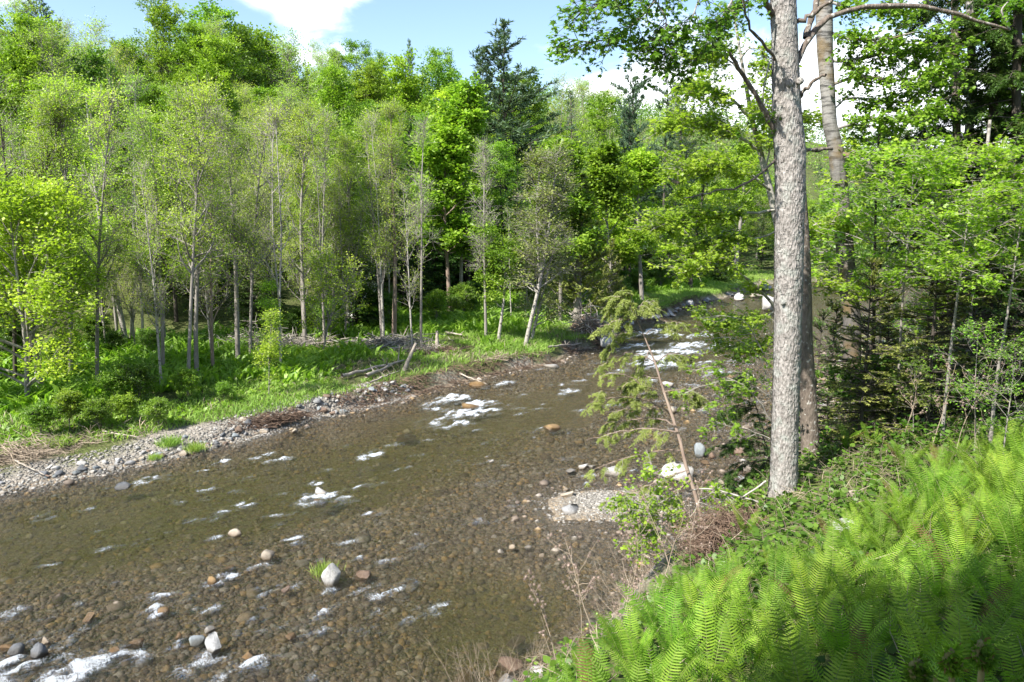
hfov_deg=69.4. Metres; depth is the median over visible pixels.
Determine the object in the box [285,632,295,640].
boulder
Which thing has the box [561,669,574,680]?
fern
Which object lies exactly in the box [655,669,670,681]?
fern
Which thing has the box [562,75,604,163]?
budding tree
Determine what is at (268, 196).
budding tree
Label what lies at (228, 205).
budding tree
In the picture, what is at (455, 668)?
dry stalk
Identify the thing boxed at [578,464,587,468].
boulder
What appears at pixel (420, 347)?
driftwood pile
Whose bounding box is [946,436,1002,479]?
fern
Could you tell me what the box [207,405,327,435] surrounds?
debris mat
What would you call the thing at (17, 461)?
driftwood log
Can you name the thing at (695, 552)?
root tangle
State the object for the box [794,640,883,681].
fern
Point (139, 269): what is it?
slim bare tree
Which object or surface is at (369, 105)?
maple tree
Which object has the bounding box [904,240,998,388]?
young hemlock
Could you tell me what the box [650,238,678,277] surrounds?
hemlock tree
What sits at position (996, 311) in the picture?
hemlock tree
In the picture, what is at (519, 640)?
boulder
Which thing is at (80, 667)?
river water
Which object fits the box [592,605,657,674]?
fern
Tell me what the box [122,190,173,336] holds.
slim bare tree
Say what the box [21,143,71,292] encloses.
budding tree
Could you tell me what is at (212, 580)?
boulder
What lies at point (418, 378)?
gravel bank
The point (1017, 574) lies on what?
fern
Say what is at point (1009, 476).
fern
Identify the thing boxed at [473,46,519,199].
pine tree
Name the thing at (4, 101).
broadleaf tree
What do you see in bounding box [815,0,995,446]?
birch tree
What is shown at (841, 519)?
boulder
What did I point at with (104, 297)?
budding tree
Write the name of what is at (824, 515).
slope undergrowth
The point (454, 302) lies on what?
shrub
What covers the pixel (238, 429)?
cobble
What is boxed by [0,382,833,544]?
gravel
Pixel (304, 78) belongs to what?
maple tree
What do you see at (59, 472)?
cobble
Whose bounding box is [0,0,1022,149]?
sky
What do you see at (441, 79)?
broadleaf tree
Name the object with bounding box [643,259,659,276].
shrub
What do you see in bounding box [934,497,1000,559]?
fern
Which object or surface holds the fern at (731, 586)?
on the ground at (520, 403)
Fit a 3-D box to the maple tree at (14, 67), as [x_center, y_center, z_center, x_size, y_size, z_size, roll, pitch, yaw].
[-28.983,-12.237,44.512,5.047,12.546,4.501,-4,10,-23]
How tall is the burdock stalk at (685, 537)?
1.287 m
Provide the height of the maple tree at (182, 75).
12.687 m
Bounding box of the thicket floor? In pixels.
[721,402,1023,505]
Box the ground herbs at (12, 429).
[0,282,720,453]
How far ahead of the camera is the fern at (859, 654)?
4.79 m
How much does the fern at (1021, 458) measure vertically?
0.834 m
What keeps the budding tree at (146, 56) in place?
on the ground at (520, 403)
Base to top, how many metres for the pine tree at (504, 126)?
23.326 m
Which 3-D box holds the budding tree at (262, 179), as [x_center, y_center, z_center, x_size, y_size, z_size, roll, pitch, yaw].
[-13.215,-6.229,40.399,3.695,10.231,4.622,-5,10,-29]
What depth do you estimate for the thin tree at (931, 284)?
18.05 m
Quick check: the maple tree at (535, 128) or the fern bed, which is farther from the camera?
the maple tree at (535, 128)
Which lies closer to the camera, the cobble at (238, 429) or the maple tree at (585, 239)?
the cobble at (238, 429)
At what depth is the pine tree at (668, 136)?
88.34 m
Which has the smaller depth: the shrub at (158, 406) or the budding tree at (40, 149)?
the shrub at (158, 406)
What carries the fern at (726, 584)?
on the ground at (520, 403)
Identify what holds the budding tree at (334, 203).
on the ground at (520, 403)
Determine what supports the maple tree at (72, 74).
on the ground at (520, 403)
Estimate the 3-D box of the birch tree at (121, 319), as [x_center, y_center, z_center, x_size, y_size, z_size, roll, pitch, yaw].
[-17.390,-5.312,31.220,4.240,11.776,4.424,0,9,0]
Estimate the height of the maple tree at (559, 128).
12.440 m
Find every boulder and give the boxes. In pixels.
[0,643,14,652]
[7,642,24,655]
[30,642,47,659]
[41,637,50,645]
[82,612,94,622]
[109,646,118,654]
[114,481,131,490]
[127,638,143,648]
[156,607,169,617]
[173,632,181,641]
[189,635,204,646]
[204,626,214,633]
[205,631,221,657]
[207,576,218,585]
[222,565,235,573]
[228,528,240,537]
[241,650,254,659]
[261,550,274,561]
[281,585,289,593]
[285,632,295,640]
[314,499,327,507]
[315,487,325,497]
[321,563,340,591]
[355,570,371,582]
[397,434,416,442]
[456,667,475,681]
[462,402,479,411]
[468,381,489,388]
[498,656,524,671]
[498,673,516,681]
[506,635,525,648]
[509,545,514,550]
[528,665,542,676]
[543,364,558,368]
[543,424,560,432]
[560,491,572,497]
[561,504,578,514]
[566,468,575,473]
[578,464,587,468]
[600,337,611,347]
[605,466,621,477]
[659,461,693,482]
[662,381,673,386]
[685,300,693,306]
[694,442,705,458]
[700,460,709,464]
[734,292,744,302]
[740,463,751,474]
[761,284,771,292]
[762,295,773,315]
[833,518,859,530]
[848,490,858,496]
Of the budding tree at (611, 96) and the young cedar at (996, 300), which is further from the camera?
the budding tree at (611, 96)
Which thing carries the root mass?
on the ground at (520, 403)
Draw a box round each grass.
[0,269,856,457]
[0,294,659,468]
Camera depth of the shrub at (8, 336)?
27.76 m
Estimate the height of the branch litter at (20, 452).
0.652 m
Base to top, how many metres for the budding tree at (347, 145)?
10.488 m
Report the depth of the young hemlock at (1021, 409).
14.74 m
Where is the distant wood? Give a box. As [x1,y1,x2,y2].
[350,75,1023,268]
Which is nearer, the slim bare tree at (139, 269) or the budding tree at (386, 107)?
the slim bare tree at (139, 269)
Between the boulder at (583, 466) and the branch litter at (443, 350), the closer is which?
the boulder at (583, 466)
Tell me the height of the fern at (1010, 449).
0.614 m
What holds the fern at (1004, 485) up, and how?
on the ground at (520, 403)
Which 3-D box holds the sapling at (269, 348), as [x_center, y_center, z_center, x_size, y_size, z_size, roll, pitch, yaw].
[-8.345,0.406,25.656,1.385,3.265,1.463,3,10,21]
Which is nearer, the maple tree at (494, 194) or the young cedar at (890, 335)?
the young cedar at (890, 335)
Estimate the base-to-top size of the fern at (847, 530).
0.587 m
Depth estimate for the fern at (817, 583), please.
6.36 m
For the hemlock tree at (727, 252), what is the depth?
81.17 m
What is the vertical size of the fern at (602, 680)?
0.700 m
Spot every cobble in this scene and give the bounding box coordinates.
[54,470,63,475]
[72,470,80,474]
[76,464,86,471]
[77,461,86,465]
[124,460,135,465]
[177,446,185,451]
[179,450,188,456]
[235,425,242,432]
[244,419,252,424]
[259,429,269,432]
[313,398,320,403]
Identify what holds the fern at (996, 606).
on the ground at (520, 403)
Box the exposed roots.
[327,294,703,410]
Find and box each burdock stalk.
[524,569,558,668]
[544,532,599,633]
[558,555,599,651]
[610,558,650,645]
[618,492,650,609]
[618,526,650,628]
[626,484,672,578]
[649,507,715,591]
[673,468,716,576]
[887,376,912,439]
[896,368,926,440]
[929,355,956,441]
[956,333,1013,448]
[962,366,1005,453]
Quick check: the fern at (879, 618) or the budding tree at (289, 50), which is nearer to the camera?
the fern at (879, 618)
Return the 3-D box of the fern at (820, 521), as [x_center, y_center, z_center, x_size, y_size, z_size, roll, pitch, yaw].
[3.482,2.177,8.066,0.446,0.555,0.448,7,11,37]
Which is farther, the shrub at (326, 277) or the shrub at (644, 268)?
the shrub at (644, 268)
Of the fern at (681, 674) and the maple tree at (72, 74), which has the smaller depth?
the fern at (681, 674)
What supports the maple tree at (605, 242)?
on the ground at (520, 403)
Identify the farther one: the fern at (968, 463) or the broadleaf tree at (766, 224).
the broadleaf tree at (766, 224)
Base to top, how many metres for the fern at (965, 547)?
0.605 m
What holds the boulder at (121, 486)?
in the river water
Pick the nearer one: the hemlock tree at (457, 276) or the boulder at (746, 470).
the boulder at (746, 470)
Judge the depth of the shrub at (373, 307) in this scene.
41.76 m
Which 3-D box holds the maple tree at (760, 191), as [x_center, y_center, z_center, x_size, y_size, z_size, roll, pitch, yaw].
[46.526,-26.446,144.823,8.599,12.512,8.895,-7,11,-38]
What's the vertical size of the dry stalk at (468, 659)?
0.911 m
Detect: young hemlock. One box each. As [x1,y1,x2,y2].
[736,307,856,474]
[820,280,931,445]
[861,290,909,415]
[898,278,1021,428]
[902,279,935,388]
[903,330,957,427]
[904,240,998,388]
[951,274,1023,410]
[955,257,1023,424]
[1010,335,1023,417]
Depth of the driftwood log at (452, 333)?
38.28 m
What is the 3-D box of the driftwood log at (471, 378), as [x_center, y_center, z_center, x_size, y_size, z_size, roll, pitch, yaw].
[-1.683,1.544,31.138,1.823,0.380,0.264,7,12,40]
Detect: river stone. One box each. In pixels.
[709,452,715,458]
[730,447,744,454]
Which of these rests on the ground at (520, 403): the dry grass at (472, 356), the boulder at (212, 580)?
the dry grass at (472, 356)
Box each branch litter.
[0,422,111,470]
[15,420,158,456]
[409,342,474,354]
[463,350,539,363]
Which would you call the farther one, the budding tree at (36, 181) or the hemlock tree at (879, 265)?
the hemlock tree at (879, 265)
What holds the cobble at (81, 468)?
on the ground at (520, 403)
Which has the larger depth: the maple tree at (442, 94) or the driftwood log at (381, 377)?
the maple tree at (442, 94)
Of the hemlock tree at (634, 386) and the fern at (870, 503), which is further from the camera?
the hemlock tree at (634, 386)
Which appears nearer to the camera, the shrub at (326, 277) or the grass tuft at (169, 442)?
the grass tuft at (169, 442)
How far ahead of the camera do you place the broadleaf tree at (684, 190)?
110.56 m
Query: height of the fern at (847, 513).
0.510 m
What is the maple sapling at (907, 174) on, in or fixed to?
on the ground at (520, 403)
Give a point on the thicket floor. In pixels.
(906, 434)
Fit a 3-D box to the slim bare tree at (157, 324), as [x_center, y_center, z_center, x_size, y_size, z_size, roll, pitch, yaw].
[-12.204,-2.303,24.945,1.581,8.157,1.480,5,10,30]
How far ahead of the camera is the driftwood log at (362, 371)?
29.74 m
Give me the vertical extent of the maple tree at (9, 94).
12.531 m
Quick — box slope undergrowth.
[523,416,1023,681]
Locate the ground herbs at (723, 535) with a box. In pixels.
[513,424,988,681]
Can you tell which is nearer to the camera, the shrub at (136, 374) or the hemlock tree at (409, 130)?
the shrub at (136, 374)
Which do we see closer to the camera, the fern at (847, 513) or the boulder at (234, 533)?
the fern at (847, 513)
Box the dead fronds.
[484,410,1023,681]
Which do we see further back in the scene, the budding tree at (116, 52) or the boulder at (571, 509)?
the budding tree at (116, 52)
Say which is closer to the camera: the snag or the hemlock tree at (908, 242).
the snag
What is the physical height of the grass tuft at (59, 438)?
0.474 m
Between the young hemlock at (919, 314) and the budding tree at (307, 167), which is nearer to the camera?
the young hemlock at (919, 314)
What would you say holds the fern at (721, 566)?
on the ground at (520, 403)
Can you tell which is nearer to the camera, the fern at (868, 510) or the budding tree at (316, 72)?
the fern at (868, 510)
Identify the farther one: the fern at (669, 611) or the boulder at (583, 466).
the boulder at (583, 466)
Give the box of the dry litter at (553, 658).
[481,403,1023,681]
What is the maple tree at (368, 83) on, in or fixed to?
on the ground at (520, 403)
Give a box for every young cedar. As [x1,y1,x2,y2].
[752,298,884,457]
[799,256,925,449]
[819,294,950,449]
[835,202,1021,437]
[837,356,894,445]
[841,310,913,424]
[864,238,1022,438]
[875,295,917,399]
[877,248,945,366]
[890,312,972,438]
[911,287,1005,388]
[933,299,1022,423]
[939,252,1023,428]
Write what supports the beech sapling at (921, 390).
on the ground at (520, 403)
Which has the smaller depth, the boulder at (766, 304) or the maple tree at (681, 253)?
the boulder at (766, 304)
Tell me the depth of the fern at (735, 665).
5.12 m
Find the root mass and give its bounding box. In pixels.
[555,299,618,345]
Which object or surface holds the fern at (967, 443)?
on the ground at (520, 403)
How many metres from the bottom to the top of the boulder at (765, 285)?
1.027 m
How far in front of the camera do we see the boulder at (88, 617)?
12.37 m
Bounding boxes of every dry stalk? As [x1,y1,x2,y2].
[406,648,485,681]
[419,635,507,681]
[436,646,465,680]
[456,638,480,681]
[474,644,533,681]
[478,629,551,681]
[496,631,551,681]
[524,632,544,670]
[585,548,650,606]
[586,545,621,616]
[588,541,655,598]
[618,540,648,594]
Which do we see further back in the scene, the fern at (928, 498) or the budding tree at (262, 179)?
the budding tree at (262, 179)
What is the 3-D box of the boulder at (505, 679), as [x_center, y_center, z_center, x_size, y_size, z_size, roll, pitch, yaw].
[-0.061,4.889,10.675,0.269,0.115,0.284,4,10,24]
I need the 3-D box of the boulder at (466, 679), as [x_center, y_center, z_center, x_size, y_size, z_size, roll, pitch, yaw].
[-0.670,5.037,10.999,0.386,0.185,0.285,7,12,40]
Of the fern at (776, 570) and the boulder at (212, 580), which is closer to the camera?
the fern at (776, 570)
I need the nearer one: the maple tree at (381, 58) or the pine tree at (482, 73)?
the pine tree at (482, 73)
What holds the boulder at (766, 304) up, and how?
on the ground at (520, 403)
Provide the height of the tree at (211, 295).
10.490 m
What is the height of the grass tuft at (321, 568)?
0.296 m
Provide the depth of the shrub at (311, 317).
36.93 m
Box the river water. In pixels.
[0,279,1023,681]
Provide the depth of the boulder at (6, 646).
11.53 m
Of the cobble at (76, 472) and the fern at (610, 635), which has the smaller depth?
the fern at (610, 635)
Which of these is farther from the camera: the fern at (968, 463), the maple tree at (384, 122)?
the maple tree at (384, 122)
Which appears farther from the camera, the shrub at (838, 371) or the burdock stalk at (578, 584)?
the shrub at (838, 371)
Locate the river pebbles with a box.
[0,342,922,681]
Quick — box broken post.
[402,343,416,370]
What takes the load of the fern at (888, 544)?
on the ground at (520, 403)
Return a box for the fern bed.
[0,267,761,414]
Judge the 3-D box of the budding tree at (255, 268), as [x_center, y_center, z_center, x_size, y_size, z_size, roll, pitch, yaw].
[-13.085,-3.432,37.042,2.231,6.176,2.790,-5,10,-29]
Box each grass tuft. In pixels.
[34,431,82,449]
[147,453,164,460]
[151,432,189,449]
[182,440,211,452]
[307,557,346,580]
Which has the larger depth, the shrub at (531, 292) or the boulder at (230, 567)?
the shrub at (531, 292)
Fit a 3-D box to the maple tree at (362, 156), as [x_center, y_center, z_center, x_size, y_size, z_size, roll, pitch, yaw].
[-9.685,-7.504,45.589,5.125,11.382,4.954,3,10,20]
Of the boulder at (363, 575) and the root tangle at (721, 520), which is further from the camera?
the boulder at (363, 575)
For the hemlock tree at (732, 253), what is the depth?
98.00 m
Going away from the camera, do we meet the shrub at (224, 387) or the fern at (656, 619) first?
the fern at (656, 619)
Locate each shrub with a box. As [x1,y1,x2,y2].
[0,315,39,346]
[0,324,22,358]
[19,400,62,437]
[38,335,81,373]
[49,387,87,429]
[73,313,115,346]
[80,314,109,340]
[80,397,117,427]
[91,367,128,400]
[99,329,127,352]
[105,391,139,423]
[115,362,160,403]
[134,328,165,353]
[139,396,172,427]
[167,366,200,395]
[214,380,235,399]
[278,247,374,348]
[278,312,298,336]
[286,308,307,327]
[296,293,330,329]
[309,294,347,338]
[328,252,379,325]
[365,299,377,310]
[369,289,402,323]
[404,286,427,303]
[422,289,448,320]
[445,293,465,313]
[447,282,476,310]
[460,292,479,311]
[466,280,490,302]
[522,289,539,301]
[524,280,546,297]
[541,280,556,293]
[583,272,607,294]
[605,277,630,299]
[613,270,632,289]
[627,268,647,277]
[629,273,647,291]
[633,263,651,279]
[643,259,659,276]
[650,263,669,284]
[663,264,677,283]
[700,265,713,277]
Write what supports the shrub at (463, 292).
on the ground at (520, 403)
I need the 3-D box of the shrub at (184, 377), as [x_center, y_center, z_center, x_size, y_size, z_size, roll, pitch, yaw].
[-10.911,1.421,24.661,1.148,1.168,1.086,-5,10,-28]
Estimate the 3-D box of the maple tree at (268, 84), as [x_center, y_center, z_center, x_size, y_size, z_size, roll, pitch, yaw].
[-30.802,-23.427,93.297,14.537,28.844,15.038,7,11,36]
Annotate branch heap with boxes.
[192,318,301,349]
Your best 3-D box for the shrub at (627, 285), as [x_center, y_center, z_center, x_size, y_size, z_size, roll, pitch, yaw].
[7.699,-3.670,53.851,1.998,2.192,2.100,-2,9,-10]
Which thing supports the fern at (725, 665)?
on the ground at (520, 403)
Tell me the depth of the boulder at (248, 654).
11.25 m
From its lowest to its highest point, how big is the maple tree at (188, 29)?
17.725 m
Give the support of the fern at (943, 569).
on the ground at (520, 403)
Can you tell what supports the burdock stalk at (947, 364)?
on the ground at (520, 403)
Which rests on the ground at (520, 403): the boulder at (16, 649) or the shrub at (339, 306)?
the shrub at (339, 306)
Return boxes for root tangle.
[661,489,772,558]
[666,517,734,567]
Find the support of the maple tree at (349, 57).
on the ground at (520, 403)
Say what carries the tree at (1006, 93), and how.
on the ground at (520, 403)
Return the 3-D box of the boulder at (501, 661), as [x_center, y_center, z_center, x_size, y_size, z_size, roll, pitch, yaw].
[-0.013,4.850,11.110,0.371,0.133,0.333,8,12,40]
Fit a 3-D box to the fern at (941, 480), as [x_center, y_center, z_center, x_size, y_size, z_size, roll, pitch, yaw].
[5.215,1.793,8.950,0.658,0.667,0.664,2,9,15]
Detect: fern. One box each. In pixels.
[528,668,587,681]
[548,633,628,681]
[551,653,611,681]
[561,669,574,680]
[569,648,608,680]
[582,649,687,681]
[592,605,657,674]
[595,600,652,664]
[600,625,632,654]
[601,623,621,644]
[609,620,704,681]
[609,635,708,681]
[616,579,717,667]
[620,580,680,639]
[636,591,671,613]
[653,609,707,681]
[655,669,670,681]
[657,571,742,641]
[663,567,700,615]
[667,573,685,597]
[675,566,706,601]
[675,593,774,681]
[679,583,750,656]
[680,564,742,615]
[683,666,772,681]
[694,607,807,681]
[704,549,752,613]
[712,564,779,632]
[713,558,739,576]
[718,591,797,675]
[722,545,761,593]
[725,568,810,645]
[727,602,854,681]
[729,499,770,544]
[733,541,821,613]
[741,600,830,680]
[753,623,869,681]
[759,547,782,575]
[761,573,883,675]
[768,574,870,648]
[770,546,826,601]
[771,518,888,604]
[777,543,813,583]
[783,549,850,616]
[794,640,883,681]
[801,597,897,681]
[802,521,866,566]
[808,531,875,585]
[814,515,854,559]
[817,546,905,631]
[817,546,906,623]
[820,618,901,681]
[829,534,907,595]
[830,507,878,541]
[837,419,863,451]
[837,511,887,565]
[842,495,912,555]
[844,585,920,651]
[846,502,874,525]
[849,655,936,681]
[854,421,885,448]
[854,492,914,537]
[856,491,895,518]
[862,522,932,564]
[863,548,949,601]
[870,487,902,511]
[871,535,933,582]
[871,573,1015,680]
[871,631,988,681]
[878,501,953,558]
[879,477,917,506]
[880,439,932,481]
[880,492,961,542]
[884,485,932,519]
[884,569,966,644]
[886,567,1007,666]
[887,595,1023,681]
[899,457,976,532]
[902,448,970,501]
[905,533,1003,620]
[910,518,1004,610]
[916,458,970,508]
[918,652,993,681]
[919,446,955,474]
[923,443,960,474]
[923,452,969,485]
[927,474,980,518]
[932,486,997,537]
[932,489,1012,575]
[932,577,1020,634]
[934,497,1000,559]
[937,519,996,588]
[940,477,1002,526]
[943,456,994,500]
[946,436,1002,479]
[948,437,973,459]
[950,543,1023,627]
[951,475,1023,558]
[951,605,1023,681]
[952,455,1023,516]
[957,437,976,449]
[958,449,1023,498]
[965,437,1011,472]
[968,615,1023,679]
[972,430,1019,469]
[975,578,1023,666]
[976,493,1023,599]
[977,449,1020,494]
[984,416,1021,450]
[984,444,1023,519]
[984,446,1021,481]
[985,435,1023,487]
[987,490,1023,535]
[992,556,1023,616]
[996,416,1023,452]
[996,432,1023,487]
[997,471,1016,501]
[1000,443,1022,479]
[1002,515,1023,547]
[1004,469,1023,511]
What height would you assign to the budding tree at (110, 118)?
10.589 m
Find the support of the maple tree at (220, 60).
on the ground at (520, 403)
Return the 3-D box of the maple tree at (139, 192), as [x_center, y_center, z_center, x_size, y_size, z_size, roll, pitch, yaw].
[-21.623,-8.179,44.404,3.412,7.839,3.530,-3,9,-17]
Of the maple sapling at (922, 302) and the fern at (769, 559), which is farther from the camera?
the maple sapling at (922, 302)
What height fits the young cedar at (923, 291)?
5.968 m
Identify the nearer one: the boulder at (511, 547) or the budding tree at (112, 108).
the boulder at (511, 547)
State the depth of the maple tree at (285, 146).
52.47 m
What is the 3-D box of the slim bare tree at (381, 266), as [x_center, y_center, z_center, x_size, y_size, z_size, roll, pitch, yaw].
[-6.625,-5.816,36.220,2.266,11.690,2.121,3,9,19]
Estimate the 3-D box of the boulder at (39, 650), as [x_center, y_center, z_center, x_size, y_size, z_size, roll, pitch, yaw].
[-7.240,4.749,11.325,0.215,0.304,0.204,4,10,25]
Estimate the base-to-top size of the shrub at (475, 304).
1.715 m
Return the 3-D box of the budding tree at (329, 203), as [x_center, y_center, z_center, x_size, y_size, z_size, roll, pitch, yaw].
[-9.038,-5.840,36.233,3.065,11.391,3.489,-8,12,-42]
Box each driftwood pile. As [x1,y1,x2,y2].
[277,327,344,346]
[325,329,452,348]
[396,338,449,351]
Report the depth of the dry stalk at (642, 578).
10.03 m
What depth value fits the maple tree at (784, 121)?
10.47 m
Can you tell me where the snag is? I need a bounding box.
[435,331,438,345]
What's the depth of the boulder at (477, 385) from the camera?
30.38 m
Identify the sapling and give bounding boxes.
[247,307,288,393]
[251,278,286,362]
[600,448,753,566]
[665,312,772,447]
[705,372,799,492]
[755,127,1023,419]
[809,133,1022,440]
[849,133,1023,438]
[884,354,942,433]
[885,240,1023,410]
[913,134,1023,445]
[928,316,1023,459]
[960,335,1023,446]
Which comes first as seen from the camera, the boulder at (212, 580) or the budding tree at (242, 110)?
the boulder at (212, 580)
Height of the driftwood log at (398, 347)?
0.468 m
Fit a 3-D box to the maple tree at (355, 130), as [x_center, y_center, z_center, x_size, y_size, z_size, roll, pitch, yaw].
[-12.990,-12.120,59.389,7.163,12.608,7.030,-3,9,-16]
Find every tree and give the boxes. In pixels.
[0,0,46,58]
[0,9,77,195]
[0,18,85,179]
[0,30,78,170]
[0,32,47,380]
[0,33,22,144]
[0,43,24,184]
[0,77,92,361]
[0,115,31,307]
[0,154,117,398]
[0,230,24,331]
[0,276,18,327]
[2,70,110,306]
[13,10,82,57]
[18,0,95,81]
[20,68,124,371]
[21,125,76,208]
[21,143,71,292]
[29,57,113,219]
[35,71,154,342]
[43,40,121,186]
[50,46,88,215]
[50,73,143,375]
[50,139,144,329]
[53,126,131,302]
[55,6,116,85]
[62,43,153,246]
[73,91,131,278]
[74,218,123,345]
[80,79,122,191]
[90,37,151,221]
[95,228,152,347]
[98,98,202,371]
[102,37,161,168]
[104,65,158,338]
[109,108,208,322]
[112,124,165,346]
[121,112,154,260]
[122,40,170,86]
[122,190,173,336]
[123,75,172,108]
[123,82,181,174]
[123,142,177,238]
[127,0,199,91]
[127,151,173,383]
[128,69,252,368]
[137,201,188,292]
[138,90,229,258]
[144,75,241,370]
[153,20,221,95]
[164,31,254,242]
[165,71,203,192]
[169,0,259,105]
[176,133,211,243]
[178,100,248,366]
[180,169,241,307]
[183,11,252,101]
[185,174,227,354]
[199,95,270,359]
[200,101,245,210]
[201,166,235,281]
[209,22,297,150]
[210,88,252,188]
[215,82,264,198]
[215,162,250,276]
[216,102,293,353]
[219,20,289,102]
[219,169,247,241]
[225,219,276,334]
[226,115,276,223]
[227,170,273,297]
[227,213,270,303]
[233,75,259,221]
[233,138,300,304]
[234,35,323,143]
[238,92,298,195]
[241,93,314,364]
[242,84,291,153]
[249,232,295,325]
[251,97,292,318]
[254,27,323,157]
[262,38,319,136]
[262,141,304,273]
[263,164,338,336]
[264,144,300,260]
[266,81,311,228]
[266,87,335,344]
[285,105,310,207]
[291,107,357,319]
[292,126,375,268]
[294,103,348,345]
[294,131,317,247]
[295,63,370,230]
[297,110,382,290]
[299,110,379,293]
[300,34,342,96]
[300,51,359,116]
[307,164,358,324]
[310,111,381,236]
[316,127,376,326]
[324,47,349,84]
[326,159,375,334]
[327,171,391,324]
[330,123,390,301]
[333,108,387,159]
[337,37,373,78]
[337,109,413,336]
[341,56,402,219]
[346,123,402,282]
[352,137,402,222]
[353,99,394,181]
[357,103,397,336]
[357,165,405,304]
[360,48,399,96]
[362,45,443,135]
[362,95,433,337]
[373,121,418,220]
[375,133,405,312]
[376,182,433,309]
[380,127,427,221]
[386,112,445,293]
[386,147,414,275]
[391,177,424,345]
[392,108,444,261]
[394,38,422,95]
[395,112,444,340]
[399,127,459,281]
[403,106,487,301]
[403,202,445,300]
[404,132,473,290]
[406,54,469,126]
[420,71,503,309]
[421,45,457,101]
[425,83,515,173]
[435,18,577,261]
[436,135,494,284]
[443,128,499,282]
[443,208,490,283]
[459,155,511,280]
[463,136,503,335]
[465,221,531,340]
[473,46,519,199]
[473,192,510,280]
[476,137,528,268]
[487,66,553,229]
[487,165,537,292]
[498,203,517,313]
[499,137,582,344]
[508,112,528,146]
[513,135,610,320]
[513,177,566,292]
[515,119,548,163]
[516,173,534,302]
[540,172,625,320]
[544,0,1023,500]
[545,72,595,139]
[551,122,573,136]
[558,119,585,140]
[558,129,582,163]
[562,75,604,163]
[565,90,584,169]
[570,209,613,273]
[571,90,645,211]
[573,128,607,172]
[574,137,652,292]
[580,289,710,525]
[588,86,624,141]
[588,238,627,311]
[593,216,623,276]
[594,205,629,269]
[605,146,679,299]
[608,85,668,277]
[610,42,652,282]
[624,3,901,447]
[634,242,656,276]
[639,186,669,219]
[646,51,681,258]
[646,179,692,234]
[647,229,683,262]
[650,94,715,254]
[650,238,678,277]
[658,150,729,287]
[672,176,708,232]
[675,228,705,264]
[704,178,759,253]
[704,199,737,253]
[705,219,733,274]
[706,180,734,226]
[706,223,734,281]
[707,139,773,273]
[725,230,746,264]
[742,176,766,222]
[744,193,772,258]
[744,195,773,254]
[745,213,773,268]
[748,194,772,248]
[766,214,773,244]
[796,3,819,456]
[806,186,813,214]
[807,199,821,217]
[807,200,819,218]
[808,206,827,267]
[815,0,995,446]
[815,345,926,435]
[839,111,935,420]
[865,209,894,267]
[867,0,1023,426]
[872,0,1023,413]
[878,146,1006,415]
[892,210,918,269]
[903,0,1023,410]
[911,0,1023,410]
[917,87,1023,424]
[922,112,1023,404]
[972,10,1023,318]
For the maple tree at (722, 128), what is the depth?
15.37 m
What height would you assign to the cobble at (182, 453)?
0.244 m
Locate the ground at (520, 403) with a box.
[0,111,1023,681]
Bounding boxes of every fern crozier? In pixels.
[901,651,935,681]
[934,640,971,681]
[964,630,1002,681]
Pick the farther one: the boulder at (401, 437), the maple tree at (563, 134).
the maple tree at (563, 134)
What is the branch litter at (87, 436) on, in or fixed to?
on the ground at (520, 403)
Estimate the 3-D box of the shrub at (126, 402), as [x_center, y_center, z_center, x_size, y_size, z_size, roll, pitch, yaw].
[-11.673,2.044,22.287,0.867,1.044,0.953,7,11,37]
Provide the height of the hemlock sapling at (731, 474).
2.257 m
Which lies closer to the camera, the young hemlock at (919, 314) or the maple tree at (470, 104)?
the young hemlock at (919, 314)
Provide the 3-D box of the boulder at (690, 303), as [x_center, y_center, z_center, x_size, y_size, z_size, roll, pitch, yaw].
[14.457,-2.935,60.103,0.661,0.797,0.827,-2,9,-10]
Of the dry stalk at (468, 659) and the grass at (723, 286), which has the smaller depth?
the dry stalk at (468, 659)
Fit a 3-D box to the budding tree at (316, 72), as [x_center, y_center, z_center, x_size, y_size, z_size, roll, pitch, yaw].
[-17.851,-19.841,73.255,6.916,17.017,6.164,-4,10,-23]
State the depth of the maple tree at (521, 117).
120.08 m
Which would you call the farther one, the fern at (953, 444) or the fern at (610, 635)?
the fern at (953, 444)
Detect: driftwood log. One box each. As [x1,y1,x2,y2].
[13,459,44,474]
[101,430,139,438]
[310,337,349,344]
[340,345,404,377]
[364,364,392,377]
[369,370,398,382]
[388,344,421,349]
[444,329,463,334]
[459,373,486,384]
[547,342,581,347]
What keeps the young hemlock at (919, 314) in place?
on the ground at (520, 403)
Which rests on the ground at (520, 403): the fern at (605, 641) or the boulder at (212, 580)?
the fern at (605, 641)
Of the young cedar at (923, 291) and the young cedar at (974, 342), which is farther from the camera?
the young cedar at (923, 291)
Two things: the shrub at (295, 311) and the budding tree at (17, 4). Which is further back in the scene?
the budding tree at (17, 4)
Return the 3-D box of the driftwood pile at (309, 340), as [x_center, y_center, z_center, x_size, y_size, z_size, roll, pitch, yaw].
[-10.320,-0.249,34.867,4.876,0.948,2.529,-7,11,-39]
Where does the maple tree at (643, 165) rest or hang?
on the ground at (520, 403)
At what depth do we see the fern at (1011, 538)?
6.09 m
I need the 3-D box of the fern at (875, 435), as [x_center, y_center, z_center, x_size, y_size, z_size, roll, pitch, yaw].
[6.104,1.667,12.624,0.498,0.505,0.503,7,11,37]
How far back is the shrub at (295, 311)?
37.47 m
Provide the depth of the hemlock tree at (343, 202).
49.68 m

